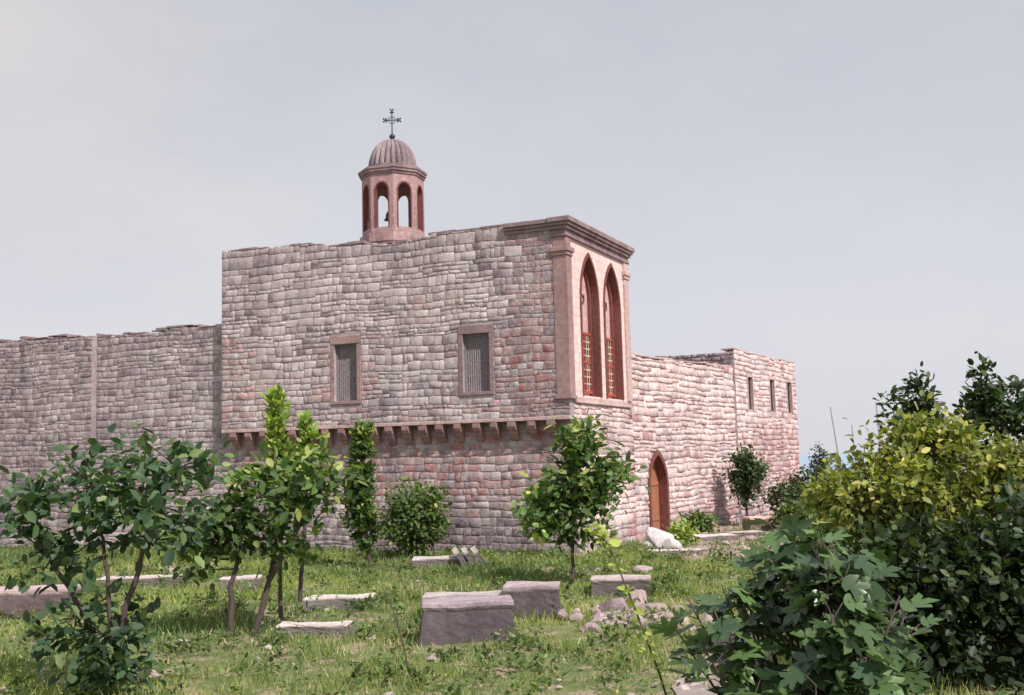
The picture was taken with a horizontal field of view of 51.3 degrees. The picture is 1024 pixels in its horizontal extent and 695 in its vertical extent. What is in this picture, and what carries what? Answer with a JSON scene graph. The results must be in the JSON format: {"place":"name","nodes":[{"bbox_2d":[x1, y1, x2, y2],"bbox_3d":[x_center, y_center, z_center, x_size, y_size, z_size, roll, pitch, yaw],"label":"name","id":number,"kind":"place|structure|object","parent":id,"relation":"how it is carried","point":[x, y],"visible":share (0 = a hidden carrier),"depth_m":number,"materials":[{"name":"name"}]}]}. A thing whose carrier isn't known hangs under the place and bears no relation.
{"place":"outdoors","nodes":[
{"label":"outdoors","id":0,"kind":"place"},
{"bbox_2d":[0,452,1023,694],"bbox_3d":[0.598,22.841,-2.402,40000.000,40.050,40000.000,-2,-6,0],"label":"ground","id":1,"kind":"structure","parent":0,"point":[568,688],"depth_m":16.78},
{"bbox_2d":[0,584,81,617],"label":"tomb","id":2,"kind":"object","parent":1,"relation":"on","point":[13,599],"visible":0.41,"depth_m":22.10,"materials":[{"name":"stone"}]},
{"bbox_2d":[0,336,96,548],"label":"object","id":3,"kind":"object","parent":1,"relation":"on","point":[93,393],"visible":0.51,"depth_m":41.18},
{"bbox_2d":[0,335,91,551],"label":"wing stones","id":4,"kind":"object","parent":3,"relation":"attached to","point":[19,437],"visible":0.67,"depth_m":41.30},
{"bbox_2d":[0,324,215,341],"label":"wing coping","id":5,"kind":"object","parent":3,"relation":"on","point":[162,329],"visible":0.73,"depth_m":40.85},
{"bbox_2d":[0,422,235,694],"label":"walnut tree","id":6,"kind":"object","parent":1,"relation":"on","point":[104,664],"visible":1,"depth_m":14.27,"materials":[{"name":"green plant"}]},
{"bbox_2d":[94,574,193,586],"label":"grave slab","id":7,"kind":"structure","parent":1,"relation":"on","point":[146,579],"depth_m":27.71,"materials":[{"name":"stone"}]},
{"bbox_2d":[94,327,227,544],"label":"stone wall","id":8,"kind":"structure","parent":1,"relation":"on","point":[176,390],"depth_m":39.48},
{"bbox_2d":[95,324,227,549],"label":"wing wall stones","id":9,"kind":"object","parent":8,"relation":"attached to","point":[145,412],"visible":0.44,"depth_m":39.48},
{"bbox_2d":[219,575,262,592],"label":"grave slab","id":10,"kind":"structure","parent":1,"relation":"on","point":[251,579],"depth_m":25.57,"materials":[{"name":"stone"}]},
{"bbox_2d":[153,431,368,637],"bbox_3d":[-4.409,3.326,18.953,3.749,3.592,2.164,-2,-6,0],"label":"apricot tree","id":11,"kind":"object","parent":1,"relation":"on","point":[246,520],"visible":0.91,"depth_m":18.86,"materials":[{"name":"green plant"}]},
{"bbox_2d":[258,384,327,623],"bbox_3d":[-4.103,2.944,20.012,1.312,4.535,0.768,-2,-6,0],"label":"columnar sapling","id":12,"kind":"object","parent":1,"relation":"on","point":[277,415],"visible":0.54,"depth_m":20.04,"materials":[{"name":"green plant"}]},
{"bbox_2d":[275,620,353,637],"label":"grave slab","id":13,"kind":"structure","parent":1,"relation":"on","point":[325,627],"depth_m":18.59,"materials":[{"name":"stone"}]},
{"bbox_2d":[303,593,376,610],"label":"grave slab","id":14,"kind":"structure","parent":1,"relation":"on","point":[330,600],"depth_m":22.20,"materials":[{"name":"stone"}]},
{"bbox_2d":[337,418,382,568],"bbox_3d":[-4.425,4.191,30.748,1.426,4.359,1.104,-2,-6,0],"label":"columnar sapling","id":15,"kind":"object","parent":1,"relation":"on","point":[359,506],"visible":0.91,"depth_m":30.63,"materials":[{"name":"green plant"}]},
{"bbox_2d":[382,587,411,679],"bbox_3d":[-1.583,3.948,14.674,0.398,1.305,0.025,-2,-6,0],"label":"dry stalk","id":16,"kind":"object","parent":1,"relation":"on","point":[399,634],"visible":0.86,"depth_m":14.66,"materials":[{"name":"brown plant"}]},
{"bbox_2d":[228,419,578,555],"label":"stone wall","id":17,"kind":"structure","parent":1,"relation":"on","point":[472,472],"depth_m":34.52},
{"bbox_2d":[229,420,557,449],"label":"corbels","id":18,"kind":"object","parent":17,"relation":"attached to","point":[425,432],"visible":0.73,"depth_m":35.04,"materials":[{"name":"stone"}]},
{"bbox_2d":[221,415,573,432],"bbox_3d":[-4.200,2.584,35.580,13.131,0.118,0.410,-4,-6,22],"label":"corbel shelf","id":19,"kind":"object","parent":17,"relation":"on","point":[544,418],"visible":0.8,"depth_m":34.77,"materials":[{"name":"stone"}]},
{"bbox_2d":[228,421,576,555],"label":"wall stones","id":20,"kind":"object","parent":17,"relation":"attached to","point":[531,460],"depth_m":34.50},
{"bbox_2d":[374,472,454,555],"bbox_3d":[-3.120,5.255,32.961,2.699,2.791,2.075,-2,-6,0],"label":"round bush","id":21,"kind":"object","parent":1,"relation":"on","point":[415,530],"visible":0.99,"depth_m":32.65,"materials":[{"name":"green plant"}]},
{"bbox_2d":[0,520,852,694],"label":"scattered stones","id":22,"kind":"object","parent":1,"relation":"on","point":[433,657],"visible":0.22,"depth_m":18.07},
{"bbox_2d":[411,555,467,569],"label":"grave slab","id":23,"kind":"structure","parent":1,"relation":"on","point":[422,560],"depth_m":29.96,"materials":[{"name":"stone"}]},
{"bbox_2d":[452,547,467,566],"bbox_3d":[-1.432,5.991,30.125,0.198,0.723,0.829,-33,-2,-8],"label":"leaning slab","id":24,"kind":"object","parent":1,"relation":"on","point":[459,556],"depth_m":29.75,"materials":[{"name":"stone"}]},
{"bbox_2d":[421,590,502,612],"bbox_3d":[-0.915,5.051,20.884,1.708,0.502,0.610,-2,-6,2],"label":"tomb","id":25,"kind":"object","parent":1,"relation":"on","point":[450,594],"visible":0.3,"depth_m":20.79,"materials":[{"name":"stone"}]},
{"bbox_2d":[419,595,517,645],"bbox_3d":[-0.754,4.650,18.126,1.723,0.772,0.953,-1,-6,-5],"label":"tomb","id":26,"kind":"object","parent":1,"relation":"on","point":[454,619],"visible":0.74,"depth_m":17.74,"materials":[{"name":"stone"}]},
{"bbox_2d":[461,546,477,565],"bbox_3d":[-1.175,5.988,30.186,0.188,0.735,0.833,-33,-2,-8],"label":"leaning slab","id":27,"kind":"object","parent":1,"relation":"on","point":[468,555],"depth_m":29.81,"materials":[{"name":"stone"}]},
{"bbox_2d":[470,546,486,566],"bbox_3d":[-0.915,5.985,30.252,0.185,0.726,0.830,-33,-2,-8],"label":"leaning slab","id":28,"kind":"object","parent":1,"relation":"on","point":[476,554],"depth_m":29.86,"materials":[{"name":"stone"}]},
{"bbox_2d":[4,539,995,694],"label":"wildflowers","id":29,"kind":"object","parent":1,"relation":"on","point":[402,614],"visible":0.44,"depth_m":20.52,"materials":[{"name":"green plant"}]},
{"bbox_2d":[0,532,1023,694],"bbox_3d":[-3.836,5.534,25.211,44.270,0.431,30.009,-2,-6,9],"label":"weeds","id":30,"kind":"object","parent":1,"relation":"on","point":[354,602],"visible":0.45,"depth_m":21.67,"materials":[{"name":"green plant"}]},
{"bbox_2d":[502,581,561,619],"bbox_3d":[0.390,4.887,20.495,1.153,0.725,0.856,-2,-6,6],"label":"tomb","id":31,"kind":"object","parent":1,"relation":"on","point":[532,596],"visible":0.59,"depth_m":20.14,"materials":[{"name":"stone"}]},
{"bbox_2d":[510,407,650,583],"bbox_3d":[1.615,3.539,25.556,3.350,4.214,2.456,-2,-6,0],"label":"young mulberry tree","id":32,"kind":"object","parent":1,"relation":"on","point":[550,503],"visible":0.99,"depth_m":25.32,"materials":[{"name":"green plant"}]},
{"bbox_2d":[574,399,635,545],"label":"stone wall","id":33,"kind":"structure","parent":1,"relation":"on","point":[629,404],"depth_m":36.56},
{"bbox_2d":[574,403,636,553],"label":"arched facade base stones","id":34,"kind":"object","parent":33,"relation":"attached to","point":[619,520],"visible":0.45,"depth_m":36.46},
{"bbox_2d":[590,574,651,596],"bbox_3d":[2.391,5.229,23.284,1.358,0.482,0.808,-2,-6,7],"label":"tomb","id":35,"kind":"object","parent":1,"relation":"on","point":[607,585],"visible":0.62,"depth_m":22.95,"materials":[{"name":"stone"}]},
{"bbox_2d":[583,524,666,694],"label":"leafy sapling","id":36,"kind":"object","parent":1,"relation":"on","point":[600,533],"visible":1,"depth_m":7.86,"materials":[{"name":"green plant"}]},
{"bbox_2d":[558,589,714,632],"bbox_3d":[2.198,4.833,19.474,2.514,0.536,3.052,0,-6,-12],"label":"rubble pile","id":37,"kind":"object","parent":1,"relation":"on","point":[614,604],"visible":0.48,"depth_m":19.69,"materials":[{"name":"stone"}]},
{"bbox_2d":[648,449,670,531],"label":"door surround","id":38,"kind":"object","parent":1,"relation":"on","point":[657,459],"visible":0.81,"depth_m":40.25,"materials":[{"name":"pink stone"}]},
{"bbox_2d":[651,464,659,528],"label":"wooden door","id":39,"kind":"structure","parent":38,"relation":"attached to","point":[655,500],"depth_m":40.14,"materials":[{"name":"brown wood"}]},
{"bbox_2d":[643,527,681,549],"bbox_3d":[4.775,6.208,33.786,1.211,1.042,0.785,-4,-6,20],"label":"whitewashed boulder","id":40,"kind":"object","parent":1,"relation":"on","point":[658,537],"visible":0.63,"depth_m":33.62,"materials":[{"name":"stone"}]},
{"bbox_2d":[647,548,702,555],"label":"grave slab","id":41,"kind":"structure","parent":1,"relation":"on","point":[689,552],"depth_m":31.93,"materials":[{"name":"stone"}]},
{"bbox_2d":[661,514,703,544],"bbox_3d":[5.593,6.239,35.963,1.751,1.176,1.527,-3,-6,17],"label":"shrub","id":42,"kind":"object","parent":1,"relation":"on","point":[681,536],"visible":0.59,"depth_m":35.87,"materials":[{"name":"green plant"}]},
{"bbox_2d":[631,359,738,533],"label":"stone wall","id":43,"kind":"structure","parent":1,"relation":"on","point":[656,401],"depth_m":42.36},
{"bbox_2d":[631,354,739,541],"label":"long wall stones","id":44,"kind":"object","parent":43,"relation":"attached to","point":[692,453],"visible":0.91,"depth_m":42.30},
{"bbox_2d":[631,347,794,367],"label":"wall coping","id":45,"kind":"object","parent":43,"relation":"on","point":[699,363],"depth_m":45.66,"materials":[{"name":"stone"}]},
{"bbox_2d":[678,503,719,533],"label":"shrub","id":46,"kind":"object","parent":1,"relation":"on","point":[703,521],"visible":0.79,"depth_m":40.86,"materials":[{"name":"green plant"}]},
{"bbox_2d":[690,533,738,540],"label":"grave slab","id":47,"kind":"structure","parent":1,"relation":"on","point":[702,537],"depth_m":37.10,"materials":[{"name":"stone"}]},
{"bbox_2d":[677,351,800,522],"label":"block","id":48,"kind":"structure","parent":1,"relation":"on","point":[773,415],"depth_m":49.83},
{"bbox_2d":[654,351,734,382],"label":"wall","id":49,"kind":"structure","parent":48,"relation":"attached to","point":[726,361],"depth_m":48.18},
{"bbox_2d":[747,375,754,409],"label":"window surround","id":50,"kind":"object","parent":48,"relation":"attached to","point":[752,393],"visible":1,"depth_m":49.35,"materials":[{"name":"stone"}]},
{"bbox_2d":[733,350,800,516],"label":"block stones","id":51,"kind":"object","parent":48,"relation":"attached to","point":[784,468],"visible":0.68,"depth_m":50.81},
{"bbox_2d":[768,377,775,411],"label":"window surround","id":52,"kind":"object","parent":48,"relation":"attached to","point":[773,393],"visible":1,"depth_m":52.12,"materials":[{"name":"stone"}]},
{"bbox_2d":[786,380,792,412],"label":"window surround","id":53,"kind":"object","parent":48,"relation":"attached to","point":[790,396],"visible":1,"depth_m":54.55,"materials":[{"name":"stone"}]},
{"bbox_2d":[724,530,762,535],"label":"grave slab","id":54,"kind":"structure","parent":1,"relation":"on","point":[748,533],"depth_m":38.80,"materials":[{"name":"stone"}]},
{"bbox_2d":[715,442,771,516],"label":"tree","id":55,"kind":"object","parent":1,"relation":"on","point":[747,477],"visible":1,"depth_m":43.91,"materials":[{"name":"green plant"}]},
{"bbox_2d":[742,515,782,530],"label":"tomb","id":56,"kind":"object","parent":1,"relation":"on","point":[768,519],"visible":0.34,"depth_m":41.13,"materials":[{"name":"stone"}]},
{"bbox_2d":[755,478,815,514],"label":"shrub","id":57,"kind":"object","parent":1,"relation":"on","point":[782,490],"visible":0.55,"depth_m":45.43,"materials":[{"name":"green plant"}]},
{"bbox_2d":[769,495,820,529],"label":"shrub","id":58,"kind":"object","parent":1,"relation":"on","point":[788,509],"visible":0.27,"depth_m":40.49,"materials":[{"name":"green plant"}]},
{"bbox_2d":[648,510,942,694],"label":"fig tree","id":59,"kind":"object","parent":1,"relation":"on","point":[831,612],"visible":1,"depth_m":7.16,"materials":[{"name":"green plant"}]},
{"bbox_2d":[775,460,841,516],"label":"shrub","id":60,"kind":"object","parent":1,"relation":"on","point":[804,477],"visible":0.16,"depth_m":47.32,"materials":[{"name":"green plant"}]},
{"bbox_2d":[775,509,851,548],"bbox_3d":[9.399,5.567,32.577,2.711,1.569,2.148,-2,-6,0],"label":"shrub","id":61,"kind":"object","parent":1,"relation":"on","point":[822,530],"visible":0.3,"depth_m":32.33,"materials":[{"name":"green plant"}]},
{"bbox_2d":[807,441,830,480],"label":"tree","id":62,"kind":"object","parent":1,"relation":"on","point":[822,454],"visible":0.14,"depth_m":52.02,"materials":[{"name":"green plant"}]},
{"bbox_2d":[830,402,880,462],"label":"leaning poles","id":63,"kind":"object","parent":1,"relation":"on","point":[851,428],"visible":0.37,"depth_m":57.77,"materials":[{"name":"grey wood"}]},
{"bbox_2d":[793,390,1023,560],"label":"yellow green tree","id":64,"kind":"object","parent":1,"relation":"on","point":[899,475],"visible":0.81,"depth_m":14.85,"materials":[{"name":"green plant"}]},
{"bbox_2d":[825,472,1023,694],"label":"dark shrub","id":65,"kind":"object","parent":1,"relation":"on","point":[972,577],"visible":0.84,"depth_m":13.44,"materials":[{"name":"green plant"}]},
{"bbox_2d":[872,351,1023,535],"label":"tall dark tree","id":66,"kind":"object","parent":1,"relation":"on","point":[992,407],"visible":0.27,"depth_m":20.38,"materials":[{"name":"green plant"}]},
{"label":"court body","id":67,"kind":"object","parent":1,"relation":"on","visible":0},
{"bbox_2d":[371,240,395,243],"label":"belfry shaft","id":68,"kind":"object","parent":67,"relation":"on","point":[381,242],"visible":0.08,"depth_m":41.50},
{"bbox_2d":[362,175,370,236],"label":"belfry arch","id":69,"kind":"structure","parent":68,"relation":"on","point":[366,181],"depth_m":42.16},
{"bbox_2d":[363,185,369,231],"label":"belfry moulding","id":70,"kind":"object","parent":69,"relation":"attached to","point":[365,207],"visible":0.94,"depth_m":42.51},
{"bbox_2d":[370,172,393,232],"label":"belfry arch","id":71,"kind":"structure","parent":68,"relation":"on","point":[387,178],"depth_m":41.75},
{"bbox_2d":[374,181,389,226],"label":"belfry moulding","id":72,"kind":"object","parent":71,"relation":"attached to","point":[378,184],"visible":1,"depth_m":41.80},
{"bbox_2d":[360,169,424,185],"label":"belfry cornice","id":73,"kind":"structure","parent":71,"relation":"on","point":[392,170],"depth_m":41.97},
{"bbox_2d":[359,166,425,178],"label":"belfry cornice","id":74,"kind":"structure","parent":73,"relation":"on","point":[390,168],"depth_m":41.90,"materials":[{"name":"stone"}]},
{"bbox_2d":[358,164,426,175],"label":"belfry cornice","id":75,"kind":"structure","parent":74,"relation":"on","point":[389,165],"depth_m":41.88,"materials":[{"name":"stone"}]},
{"bbox_2d":[371,162,413,165],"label":"dome drum","id":76,"kind":"object","parent":75,"relation":"on","point":[392,163],"visible":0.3,"depth_m":42.04,"materials":[{"name":"stone"}]},
{"bbox_2d":[368,139,416,165],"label":"belfry dome","id":77,"kind":"structure","parent":76,"relation":"on","point":[392,150],"depth_m":42.37,"materials":[{"name":"stone"}]},
{"bbox_2d":[383,109,400,138],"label":"dome cross","id":78,"kind":"object","parent":77,"relation":"on","point":[392,136],"visible":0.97,"depth_m":43.19,"materials":[{"name":"metal"}]},
{"bbox_2d":[378,186,387,226],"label":"belfry arch","id":79,"kind":"structure","parent":68,"relation":"on","point":[382,190],"depth_m":43.72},
{"bbox_2d":[360,231,424,241],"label":"belfry base","id":80,"kind":"object","parent":68,"relation":"on","point":[385,236],"visible":0.39,"depth_m":41.55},
{"bbox_2d":[398,186,408,226],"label":"belfry arch","id":81,"kind":"structure","parent":68,"relation":"on","point":[402,190],"depth_m":43.80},
{"bbox_2d":[393,172,415,232],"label":"belfry arch","id":82,"kind":"structure","parent":68,"relation":"on","point":[398,178],"depth_m":41.84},
{"bbox_2d":[397,181,411,226],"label":"belfry moulding","id":83,"kind":"object","parent":82,"relation":"attached to","point":[406,183],"visible":1,"depth_m":41.94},
{"bbox_2d":[415,175,424,235],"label":"belfry arch","id":84,"kind":"structure","parent":68,"relation":"on","point":[419,181],"depth_m":42.42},
{"bbox_2d":[417,185,423,231],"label":"belfry moulding","id":85,"kind":"object","parent":84,"relation":"attached to","point":[420,223],"visible":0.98,"depth_m":42.75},
{"bbox_2d":[0,0,1023,453],"label":"sky","id":86,"kind":"structure","parent":0,"point":[834,189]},
{"bbox_2d":[502,219,548,234],"bbox_3d":[0.756,-3.834,34.132,2.030,0.353,0.670,-4,-6,22],"label":"cornice return","id":87,"kind":"object","parent":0,"point":[539,225],"visible":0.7,"depth_m":33.96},
{"bbox_2d":[671,622,765,694],"bbox_3d":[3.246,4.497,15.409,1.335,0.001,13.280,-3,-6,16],"label":"rock","id":88,"kind":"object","parent":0,"point":[693,691],"depth_m":13.67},
{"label":"main block body","id":89,"kind":"object","parent":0,"visible":0},
{"bbox_2d":[222,226,574,429],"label":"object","id":90,"kind":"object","parent":89,"relation":"attached to","point":[462,400],"visible":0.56,"depth_m":35.43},
{"bbox_2d":[330,335,360,404],"bbox_3d":[-5.619,0.771,36.257,1.180,2.320,0.245,-4,-6,22],"label":"window surround","id":91,"kind":"object","parent":90,"relation":"attached to","point":[345,339],"visible":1,"depth_m":36.19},
{"bbox_2d":[336,344,356,400],"bbox_3d":[-5.583,0.858,36.330,0.880,1.940,0.072,-4,-6,22],"label":"window shutter","id":92,"kind":"object","parent":91,"relation":"in","point":[346,365],"depth_m":36.38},
{"bbox_2d":[229,224,501,251],"bbox_3d":[-5.155,-3.616,36.650,10.729,0.449,0.527,-4,-6,22],"label":"parapet coping","id":93,"kind":"object","parent":90,"relation":"on","point":[445,232],"visible":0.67,"depth_m":36.44,"materials":[{"name":"stone"}]},
{"bbox_2d":[221,227,569,429],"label":"facade stones","id":94,"kind":"object","parent":90,"relation":"attached to","point":[238,278],"visible":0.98,"depth_m":35.62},
{"bbox_2d":[458,324,493,395],"bbox_3d":[-1.132,0.410,34.423,1.240,2.260,0.245,-4,-6,22],"label":"window surround","id":95,"kind":"object","parent":90,"relation":"attached to","point":[483,328],"visible":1,"depth_m":34.35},
{"bbox_2d":[464,333,489,391],"bbox_3d":[-1.096,0.497,34.496,0.940,1.880,0.072,-4,-6,22],"label":"window shutter","id":96,"kind":"object","parent":95,"relation":"in","point":[476,358],"depth_m":34.54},
{"bbox_2d":[570,239,631,402],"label":"arched facade","id":97,"kind":"structure","parent":89,"relation":"attached to","point":[601,261],"depth_m":35.69,"materials":[{"name":"stone"}]},
{"bbox_2d":[549,236,577,398],"bbox_3d":[1.629,-0.937,33.494,0.640,5.120,0.570,-4,-7,25],"label":"corner pilaster","id":98,"kind":"object","parent":97,"relation":"attached to","point":[561,250],"visible":0.98,"depth_m":33.33,"materials":[{"name":"stone"}]},
{"bbox_2d":[547,215,634,264],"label":"cornice","id":99,"kind":"structure","parent":97,"relation":"attached to","point":[575,229],"depth_m":35.08,"materials":[{"name":"stone"}]},
{"bbox_2d":[579,253,602,397],"bbox_3d":[2.418,-0.757,35.097,0.400,4.758,1.720,-4,-7,25],"label":"arch moulding","id":100,"kind":"object","parent":97,"relation":"on","point":[588,264],"visible":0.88,"depth_m":35.62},
{"bbox_2d":[582,276,589,395],"bbox_3d":[2.235,-0.685,35.178,0.090,4.800,1.520,-4,-7,25],"label":"arch infill","id":101,"kind":"object","parent":100,"relation":"in","point":[585,317],"visible":0.07,"depth_m":35.59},
{"bbox_2d":[583,332,593,393],"bbox_3d":[2.405,0.499,35.142,0.115,2.030,1.120,-4,-7,25],"label":"window frame","id":102,"kind":"object","parent":100,"relation":"attached to","point":[585,363],"visible":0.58,"depth_m":35.27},
{"bbox_2d":[583,337,590,390],"bbox_3d":[2.408,0.493,35.141,0.023,1.840,0.936,-4,-7,25],"label":"window lattice","id":103,"kind":"object","parent":102,"relation":"in","point":[587,369],"depth_m":35.33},
{"bbox_2d":[585,335,589,388],"bbox_3d":[2.370,0.467,35.162,0.030,1.800,0.940,-4,-7,25],"label":"window glass","id":104,"kind":"object","parent":102,"relation":"in","point":[587,359],"visible":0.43,"depth_m":35.43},
{"bbox_2d":[583,267,593,396],"bbox_3d":[2.321,-0.675,35.136,0.100,4.608,1.480,-4,-7,25],"label":"arch inner moulding","id":105,"kind":"object","parent":100,"relation":"attached to","point":[585,275],"visible":0.39,"depth_m":35.72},
{"bbox_2d":[574,396,633,407],"bbox_3d":[3.126,1.853,35.818,0.190,0.200,5.440,-4,-7,25],"label":"string course","id":106,"kind":"object","parent":97,"relation":"attached to","point":[594,401],"visible":0.88,"depth_m":35.37,"materials":[{"name":"stone"}]},
{"bbox_2d":[603,263,623,399],"bbox_3d":[3.340,-0.578,37.031,0.400,4.758,1.720,-4,-7,25],"label":"arch moulding","id":107,"kind":"object","parent":97,"relation":"on","point":[616,301],"visible":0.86,"depth_m":37.56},
{"bbox_2d":[605,287,611,398],"bbox_3d":[3.157,-0.506,37.111,0.090,4.800,1.520,-4,-7,25],"label":"arch infill","id":108,"kind":"object","parent":107,"relation":"in","point":[607,319],"visible":0.07,"depth_m":37.55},
{"bbox_2d":[606,338,615,396],"bbox_3d":[3.327,0.678,37.076,0.115,2.030,1.120,-4,-7,25],"label":"window frame","id":109,"kind":"object","parent":107,"relation":"attached to","point":[612,367],"visible":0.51,"depth_m":37.34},
{"bbox_2d":[608,341,612,393],"bbox_3d":[3.330,0.673,37.075,0.023,1.840,0.936,-4,-7,25],"label":"window lattice","id":110,"kind":"object","parent":109,"relation":"in","point":[611,374],"depth_m":37.29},
{"bbox_2d":[608,341,612,392],"bbox_3d":[3.292,0.646,37.096,0.030,1.800,0.940,-4,-7,25],"label":"window glass","id":111,"kind":"object","parent":109,"relation":"in","point":[610,368],"visible":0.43,"depth_m":37.36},
{"bbox_2d":[606,276,615,398],"bbox_3d":[3.243,-0.496,37.069,0.100,4.608,1.480,-4,-7,25],"label":"arch inner moulding","id":112,"kind":"object","parent":107,"relation":"attached to","point":[610,310],"visible":0.37,"depth_m":37.65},
{"bbox_2d":[622,262,634,415],"bbox_3d":[4.050,-0.304,38.296,0.450,5.500,0.590,-4,-7,25],"label":"end pilaster","id":113,"kind":"object","parent":97,"relation":"attached to","point":[626,275],"visible":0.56,"depth_m":38.19,"materials":[{"name":"stone"}]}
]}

